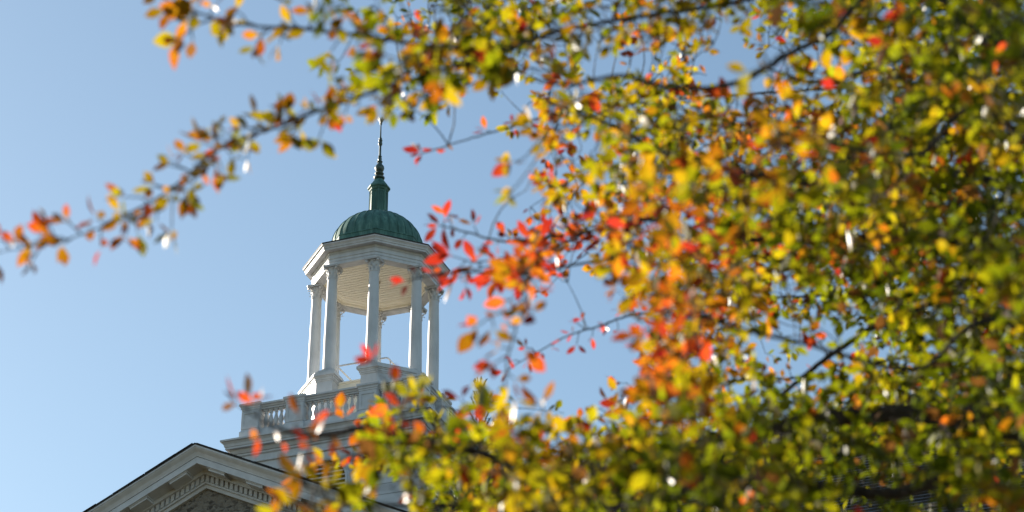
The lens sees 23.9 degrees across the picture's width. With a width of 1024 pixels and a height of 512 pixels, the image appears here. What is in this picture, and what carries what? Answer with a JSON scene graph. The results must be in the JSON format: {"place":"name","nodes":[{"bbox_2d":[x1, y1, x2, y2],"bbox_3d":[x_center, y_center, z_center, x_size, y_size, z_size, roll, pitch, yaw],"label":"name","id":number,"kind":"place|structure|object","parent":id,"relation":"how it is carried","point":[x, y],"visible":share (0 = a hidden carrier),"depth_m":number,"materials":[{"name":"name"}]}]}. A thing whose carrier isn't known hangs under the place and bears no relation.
{"place":"outdoors","nodes":[
{"label":"outdoors","id":0,"kind":"place"},
{"bbox_2d":[0,0,1023,511],"label":"sky","id":1,"kind":"structure","parent":0,"point":[111,368],"materials":[{"name":"blue"}]},
{"label":"ground","id":2,"kind":"structure","parent":0,"visible":0},
{"bbox_2d":[0,0,1023,511],"bbox_3d":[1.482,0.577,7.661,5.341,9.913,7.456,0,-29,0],"label":"autumn tree","id":3,"kind":"object","parent":2,"relation":"on","point":[978,104],"visible":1,"depth_m":5.92,"materials":[{"name":"multicoloured plant"}]},
{"bbox_2d":[766,1,786,27],"bbox_3d":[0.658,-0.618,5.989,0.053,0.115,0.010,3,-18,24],"label":"leaf","id":4,"kind":"object","parent":3,"relation":"hanging from","point":[775,18],"visible":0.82,"depth_m":5.98,"materials":[{"name":"plant"}]},
{"bbox_2d":[83,393,1023,511],"bbox_3d":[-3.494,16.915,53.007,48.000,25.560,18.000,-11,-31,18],"label":"stone hall","id":5,"kind":"structure","parent":2,"relation":"on","point":[194,477],"depth_m":50.70,"materials":[{"name":"stone"}]},
{"bbox_2d":[220,117,490,511],"bbox_3d":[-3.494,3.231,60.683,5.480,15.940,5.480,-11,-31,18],"label":"cupola tower","id":6,"kind":"structure","parent":5,"relation":"on","point":[354,261],"depth_m":60.40,"materials":[{"name":"white paint"}]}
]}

